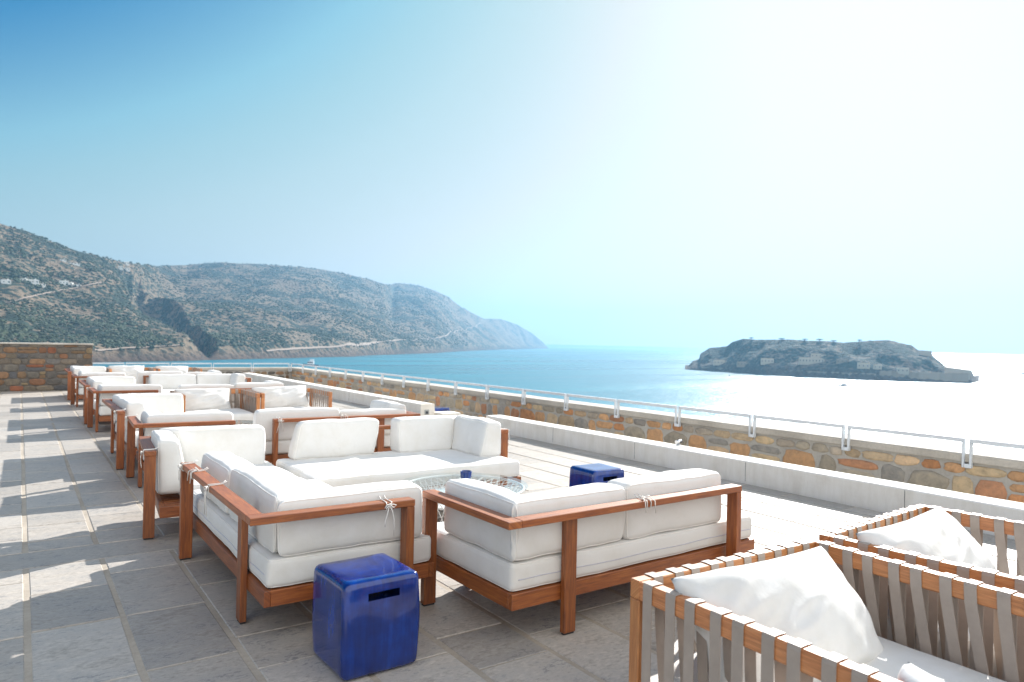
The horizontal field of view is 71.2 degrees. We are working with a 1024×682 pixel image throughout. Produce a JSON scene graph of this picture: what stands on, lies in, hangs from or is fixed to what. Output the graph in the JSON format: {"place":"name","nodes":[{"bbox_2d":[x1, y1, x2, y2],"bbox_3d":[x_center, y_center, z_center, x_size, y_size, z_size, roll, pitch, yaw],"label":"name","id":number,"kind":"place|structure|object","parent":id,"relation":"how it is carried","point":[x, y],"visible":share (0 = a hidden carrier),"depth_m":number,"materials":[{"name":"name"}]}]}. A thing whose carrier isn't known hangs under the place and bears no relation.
{"place":"outdoors","nodes":[
{"label":"outdoors","id":0,"kind":"place"},
{"bbox_2d":[5,282,101,302],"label":"village road","id":1,"kind":"structure","parent":0,"point":[54,291],"depth_m":1023.68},
{"bbox_2d":[95,344,183,350],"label":"coast road","id":2,"kind":"structure","parent":0,"point":[128,347],"depth_m":803.78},
{"bbox_2d":[0,224,547,362],"bbox_3d":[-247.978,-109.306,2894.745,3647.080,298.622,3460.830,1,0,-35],"label":"hills","id":3,"kind":"structure","parent":0,"point":[492,334],"depth_m":1447.65,"materials":[{"name":"green plant"}]},
{"bbox_2d":[0,279,10,283],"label":"hillside house","id":4,"kind":"structure","parent":3,"relation":"on","point":[5,281],"depth_m":958.09,"materials":[{"name":"white paint"}]},
{"bbox_2d":[27,279,38,284],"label":"hillside house","id":5,"kind":"structure","parent":3,"relation":"on","point":[34,281],"depth_m":1007.78,"materials":[{"name":"white paint"}]},
{"bbox_2d":[57,280,67,285],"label":"hillside house","id":6,"kind":"structure","parent":3,"relation":"on","point":[65,282],"depth_m":1075.25,"materials":[{"name":"white paint"}]},
{"bbox_2d":[0,226,467,356],"bbox_3d":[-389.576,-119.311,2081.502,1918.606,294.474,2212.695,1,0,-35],"label":"shrubs","id":7,"kind":"object","parent":3,"relation":"on","point":[115,338],"visible":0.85,"depth_m":1110.67,"materials":[{"name":"green plant"}]},
{"bbox_2d":[267,323,479,350],"bbox_3d":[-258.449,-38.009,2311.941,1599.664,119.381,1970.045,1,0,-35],"label":"hill road","id":8,"kind":"structure","parent":0,"point":[363,343],"depth_m":1275.58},
{"bbox_2d":[460,470,471,477],"bbox_3d":[-0.406,1.180,6.315,0.108,0.064,0.108,1,0,-35],"label":"ceramic cup","id":9,"kind":"object","parent":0,"point":[465,473],"visible":0.88,"depth_m":6.28,"materials":[{"name":"ceramic"}]},
{"bbox_2d":[0,380,1016,681],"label":"terrace floor","id":10,"kind":"structure","parent":0,"point":[150,580],"depth_m":4.38,"materials":[{"name":"stone"}]},
{"bbox_2d":[0,342,93,391],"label":"stone wall","id":11,"kind":"structure","parent":10,"relation":"on","point":[24,366],"depth_m":19.86,"materials":[{"name":"stone"}]},
{"bbox_2d":[64,366,105,399],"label":"corner sofa","id":12,"kind":"object","parent":10,"relation":"on","point":[89,369],"visible":0.41,"depth_m":17.73,"materials":[{"name":"white fabric"}]},
{"bbox_2d":[70,371,125,406],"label":"corner sofa","id":13,"kind":"object","parent":10,"relation":"on","point":[83,375],"visible":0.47,"depth_m":15.69,"materials":[{"name":"white fabric"}]},
{"bbox_2d":[78,376,134,423],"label":"corner sofa","id":14,"kind":"object","parent":10,"relation":"on","point":[93,381],"visible":0.38,"depth_m":13.76,"materials":[{"name":"white fabric"}]},
{"bbox_2d":[86,384,161,431],"bbox_3d":[-6.559,1.108,12.185,1.159,0.787,1.090,1,0,-35],"label":"corner sofa","id":15,"kind":"object","parent":10,"relation":"on","point":[102,412],"visible":0.58,"depth_m":11.74,"materials":[{"name":"white fabric"}]},
{"bbox_2d":[106,367,155,383],"bbox_3d":[-10.421,1.091,19.520,1.110,0.705,1.057,1,0,-35],"label":"strap armchair","id":16,"kind":"object","parent":10,"relation":"on","point":[145,368],"visible":0.11,"depth_m":19.53,"materials":[{"name":"brown wood"}]},
{"bbox_2d":[108,365,143,378],"bbox_3d":[-10.626,0.891,19.718,0.880,0.437,0.355,1,0,-35],"label":"pillow","id":17,"kind":"object","parent":16,"relation":"on","point":[133,370],"visible":0.45,"depth_m":19.64,"materials":[{"name":"white fabric"}]},
{"bbox_2d":[102,393,183,469],"bbox_3d":[-4.711,1.137,9.480,1.157,0.789,2.163,1,0,-35],"label":"corner sofa","id":18,"kind":"object","parent":10,"relation":"on","point":[121,406],"visible":0.46,"depth_m":9.52,"materials":[{"name":"white fabric"}]},
{"bbox_2d":[153,367,201,371],"bbox_3d":[-9.449,1.114,20.188,1.152,0.705,1.060,1,0,-35],"label":"strap armchair","id":19,"kind":"object","parent":10,"relation":"on","point":[193,369],"visible":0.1,"depth_m":20.56,"materials":[{"name":"brown wood"}]},
{"bbox_2d":[155,366,187,371],"bbox_3d":[-9.678,0.914,20.368,0.860,0.413,0.369,1,0,-35],"label":"pillow","id":20,"kind":"object","parent":19,"relation":"on","point":[175,368],"visible":0.34,"depth_m":20.32,"materials":[{"name":"white fabric"}]},
{"bbox_2d":[136,370,221,383],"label":"corner sofa","id":21,"kind":"object","parent":10,"relation":"on","point":[142,377],"visible":0.24,"depth_m":16.43,"materials":[{"name":"white fabric"}]},
{"bbox_2d":[125,411,235,487],"bbox_3d":[-3.661,1.158,8.015,1.168,0.783,1.119,1,0,-35],"label":"corner sofa","id":22,"kind":"object","parent":10,"relation":"on","point":[149,423],"visible":0.32,"depth_m":7.66,"materials":[{"name":"white fabric"}]},
{"bbox_2d":[149,373,251,392],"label":"corner sofa","id":23,"kind":"object","parent":10,"relation":"on","point":[168,383],"visible":0.32,"depth_m":15.99,"materials":[{"name":"white fabric"}]},
{"bbox_2d":[138,424,271,539],"bbox_3d":[-2.612,1.171,6.208,1.139,0.790,1.112,1,0,-30],"label":"corner sofa","id":24,"kind":"object","parent":10,"relation":"on","point":[166,452],"visible":0.54,"depth_m":5.97,"materials":[{"name":"white fabric"}]},
{"bbox_2d":[170,389,259,419],"bbox_3d":[-4.875,1.183,11.702,1.180,0.705,1.088,1,0,-35],"label":"strap armchair","id":25,"kind":"object","parent":10,"relation":"on","point":[242,410],"visible":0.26,"depth_m":11.79,"materials":[{"name":"white fabric"}]},
{"bbox_2d":[175,388,230,410],"bbox_3d":[-5.132,0.995,11.896,0.860,0.411,0.370,1,0,-35],"label":"pillow","id":26,"kind":"object","parent":25,"relation":"on","point":[212,398],"visible":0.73,"depth_m":11.80,"materials":[{"name":"white fabric"}]},
{"bbox_2d":[177,381,283,407],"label":"corner sofa","id":27,"kind":"object","parent":10,"relation":"on","point":[246,385],"visible":0.29,"depth_m":12.80,"materials":[{"name":"white fabric"}]},
{"bbox_2d":[235,420,252,424],"bbox_3d":[-3.881,1.351,9.909,1.000,0.400,1.000,1,0,-35],"label":"glass table","id":28,"kind":"object","parent":10,"relation":"on","point":[244,422],"visible":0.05,"depth_m":10.14,"materials":[{"name":"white glass"}]},
{"bbox_2d":[245,388,331,409],"bbox_3d":[-3.877,1.207,12.377,1.191,0.705,1.088,1,0,-34],"label":"strap armchair","id":29,"kind":"object","parent":10,"relation":"on","point":[324,395],"visible":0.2,"depth_m":12.48,"materials":[{"name":"brown wood"}]},
{"bbox_2d":[252,385,309,407],"bbox_3d":[-4.077,1.007,12.620,0.971,0.426,0.358,1,0,-35],"label":"pillow","id":30,"kind":"object","parent":29,"relation":"on","point":[288,396],"visible":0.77,"depth_m":12.53,"materials":[{"name":"white fabric"}]},
{"bbox_2d":[178,451,433,624],"bbox_3d":[-1.484,1.202,4.785,1.150,0.766,2.230,1,0,-35],"label":"corner sofa","id":31,"kind":"object","parent":10,"relation":"on","point":[264,532],"visible":0.98,"depth_m":4.04,"materials":[{"name":"white fabric"}]},
{"bbox_2d":[253,400,419,464],"bbox_3d":[-2.316,1.172,8.868,2.079,0.816,1.154,1,0,-35],"label":"corner sofa","id":32,"kind":"object","parent":10,"relation":"on","point":[277,425],"visible":0.45,"depth_m":8.28,"materials":[{"name":"white fabric"}]},
{"bbox_2d":[313,553,419,680],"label":"ceramic stool","id":33,"kind":"object","parent":10,"relation":"on","point":[365,615],"visible":1,"depth_m":3.44,"materials":[{"name":"ceramic"}]},
{"bbox_2d":[277,414,520,489],"bbox_3d":[-1.077,1.198,7.097,2.232,0.807,1.311,1,0,-35],"label":"corner sofa","id":34,"kind":"object","parent":10,"relation":"on","point":[336,452],"visible":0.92,"depth_m":7.07,"materials":[{"name":"white fabric"}]},
{"bbox_2d":[410,475,524,521],"bbox_3d":[-0.415,1.412,6.056,1.100,0.400,1.100,1,0,-35],"label":"glass table","id":35,"kind":"object","parent":10,"relation":"on","point":[442,489],"visible":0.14,"depth_m":6.36,"materials":[{"name":"white glass"}]},
{"bbox_2d":[0,381,1016,681],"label":"paving joints","id":36,"kind":"object","parent":10,"relation":"attached to","point":[244,655],"depth_m":4.21,"materials":[{"name":"grey concrete"}]},
{"bbox_2d":[420,468,754,634],"bbox_3d":[0.545,1.234,4.702,2.213,0.787,1.160,1,0,-35],"label":"corner sofa","id":37,"kind":"object","parent":10,"relation":"on","point":[510,550],"visible":1,"depth_m":4.15,"materials":[{"name":"white fabric"}]},
{"bbox_2d":[569,463,624,485],"bbox_3d":[0.795,1.412,6.732,0.392,0.456,0.392,1,0,-33],"label":"ceramic stool","id":38,"kind":"object","parent":10,"relation":"on","point":[598,473],"visible":0.4,"depth_m":6.63,"materials":[{"name":"ceramic"}]},
{"bbox_2d":[629,538,1023,681],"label":"strap armchair","id":39,"kind":"object","parent":10,"relation":"on","point":[785,657],"visible":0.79,"depth_m":2.70,"materials":[{"name":"grey wood"}]},
{"bbox_2d":[670,546,883,681],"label":"pillow","id":40,"kind":"object","parent":39,"relation":"on","point":[812,597],"visible":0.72,"depth_m":2.66,"materials":[{"name":"white fabric"}]},
{"bbox_2d":[897,662,943,681],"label":"pillow","id":41,"kind":"object","parent":39,"relation":"on","point":[909,672],"visible":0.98,"depth_m":1.96,"materials":[{"name":"white fabric"}]},
{"bbox_2d":[819,504,1023,681],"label":"strap armchair","id":42,"kind":"object","parent":10,"relation":"on","point":[977,524],"visible":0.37,"depth_m":3.17,"materials":[{"name":"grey wood"}]},
{"bbox_2d":[855,508,996,633],"bbox_3d":[2.096,1.119,3.548,1.002,0.441,0.436,1,0,-35],"label":"pillow","id":43,"kind":"object","parent":42,"relation":"on","point":[939,533],"visible":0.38,"depth_m":3.47,"materials":[{"name":"white fabric"}]},
{"bbox_2d":[0,0,1023,354],"label":"sky","id":44,"kind":"structure","parent":0,"point":[648,173],"materials":[{"name":"blue"}]},
{"bbox_2d":[93,344,1023,455],"bbox_3d":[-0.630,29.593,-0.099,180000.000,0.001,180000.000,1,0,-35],"label":"sea","id":45,"kind":"structure","parent":0,"point":[989,405],"depth_m":557.79,"materials":[{"name":"liquid"}]},
{"bbox_2d":[305,359,318,365],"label":"motor boat","id":46,"kind":"object","parent":45,"relation":"on","point":[311,362],"visible":0.74,"depth_m":789.67,"materials":[{"name":"white plastic"}]},
{"bbox_2d":[685,339,978,382],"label":"island","id":47,"kind":"structure","parent":0,"point":[888,355],"depth_m":793.66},
{"bbox_2d":[713,360,726,365],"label":"ruined house","id":48,"kind":"structure","parent":47,"relation":"on","point":[717,362],"depth_m":892.22,"materials":[{"name":"stone"}]},
{"bbox_2d":[737,361,746,366],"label":"ruined house","id":49,"kind":"structure","parent":47,"relation":"on","point":[741,364],"depth_m":848.77,"materials":[{"name":"beige stone"}]},
{"bbox_2d":[761,358,773,364],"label":"ruined house","id":50,"kind":"structure","parent":47,"relation":"on","point":[764,361],"depth_m":818.06,"materials":[{"name":"stone"}]},
{"bbox_2d":[799,357,823,364],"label":"ruined house","id":51,"kind":"structure","parent":47,"relation":"on","point":[806,360],"depth_m":787.06,"materials":[{"name":"stone"}]},
{"bbox_2d":[811,353,825,357],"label":"ruined house","id":52,"kind":"structure","parent":47,"relation":"on","point":[814,355],"depth_m":791.71,"materials":[{"name":"stone"}]},
{"bbox_2d":[789,370,875,375],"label":"fortress wall","id":53,"kind":"structure","parent":47,"relation":"on","point":[849,374],"depth_m":755.39,"materials":[{"name":"grey stone"}]},
{"bbox_2d":[836,359,848,363],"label":"ruined house","id":54,"kind":"structure","parent":47,"relation":"on","point":[838,361],"depth_m":765.33,"materials":[{"name":"beige stone"}]},
{"bbox_2d":[857,363,869,368],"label":"ruined house","id":55,"kind":"structure","parent":47,"relation":"on","point":[863,365],"depth_m":743.74,"materials":[{"name":"stone"}]},
{"bbox_2d":[873,364,881,369],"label":"ruined house","id":56,"kind":"structure","parent":47,"relation":"on","point":[877,366],"depth_m":738.40,"materials":[{"name":"stone"}]},
{"bbox_2d":[897,367,908,374],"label":"ruined house","id":57,"kind":"structure","parent":47,"relation":"on","point":[903,370],"depth_m":724.17,"materials":[{"name":"stone"}]},
{"bbox_2d":[880,371,968,381],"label":"fortress wall","id":58,"kind":"structure","parent":47,"relation":"on","point":[957,377],"depth_m":716.30,"materials":[{"name":"grey stone"}]},
{"bbox_2d":[919,351,931,357],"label":"bastion","id":59,"kind":"object","parent":47,"relation":"on","point":[926,353],"visible":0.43,"depth_m":762.84,"materials":[{"name":"stone"}]},
{"bbox_2d":[944,367,969,379],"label":"bastion","id":60,"kind":"object","parent":47,"relation":"on","point":[950,370],"visible":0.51,"depth_m":723.83,"materials":[{"name":"stone"}]},
{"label":"lower walkway","id":61,"kind":"structure","parent":0,"visible":0},
{"bbox_2d":[108,367,290,378],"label":"stone parapet","id":62,"kind":"structure","parent":61,"relation":"on","point":[282,372],"depth_m":27.90,"materials":[{"name":"stone"}]},
{"bbox_2d":[93,363,289,371],"bbox_3d":[-11.859,0.979,26.515,7.282,0.336,0.055,1,0,-35],"label":"railing","id":63,"kind":"object","parent":62,"relation":"attached to","point":[199,363],"visible":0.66,"depth_m":26.79,"materials":[{"name":"white metal"}]},
{"bbox_2d":[242,373,434,415],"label":"kerb wall","id":64,"kind":"structure","parent":61,"relation":"on","point":[361,397],"depth_m":18.37,"materials":[{"name":"white paint"}]},
{"bbox_2d":[434,407,449,411],"bbox_3d":[-1.637,1.722,16.073,0.389,0.456,0.391,1,0,-35],"label":"ceramic stool","id":65,"kind":"object","parent":61,"relation":"on","point":[441,409],"visible":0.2,"depth_m":15.93,"materials":[{"name":"ceramic"}]},
{"bbox_2d":[434,411,460,415],"bbox_3d":[-1.415,1.745,15.449,0.460,0.415,0.420,1,0,-35],"label":"plaster step","id":66,"kind":"object","parent":61,"relation":"on","point":[438,413],"visible":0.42,"depth_m":15.35,"materials":[{"name":"white paint"}]},
{"bbox_2d":[486,415,1023,539],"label":"kerb wall","id":67,"kind":"structure","parent":61,"relation":"on","point":[877,494],"depth_m":8.17,"materials":[{"name":"white paint"}]},
{"bbox_2d":[675,439,682,444],"bbox_3d":[2.272,1.381,9.738,0.103,0.076,0.070,1,0,-35],"label":"spotlight","id":68,"kind":"object","parent":67,"relation":"on","point":[677,442],"visible":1,"depth_m":9.72,"materials":[{"name":"metal"}]},
{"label":"walkway bed","id":69,"kind":"structure","parent":0,"visible":0},
{"bbox_2d":[290,367,1023,502],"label":"stone parapet","id":70,"kind":"structure","parent":69,"relation":"on","point":[997,475],"depth_m":10.65,"materials":[{"name":"stone"}]},
{"bbox_2d":[290,363,1023,467],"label":"railing","id":71,"kind":"object","parent":70,"relation":"attached to","point":[678,409],"visible":1,"depth_m":10.82,"materials":[{"name":"white metal"}]}
]}

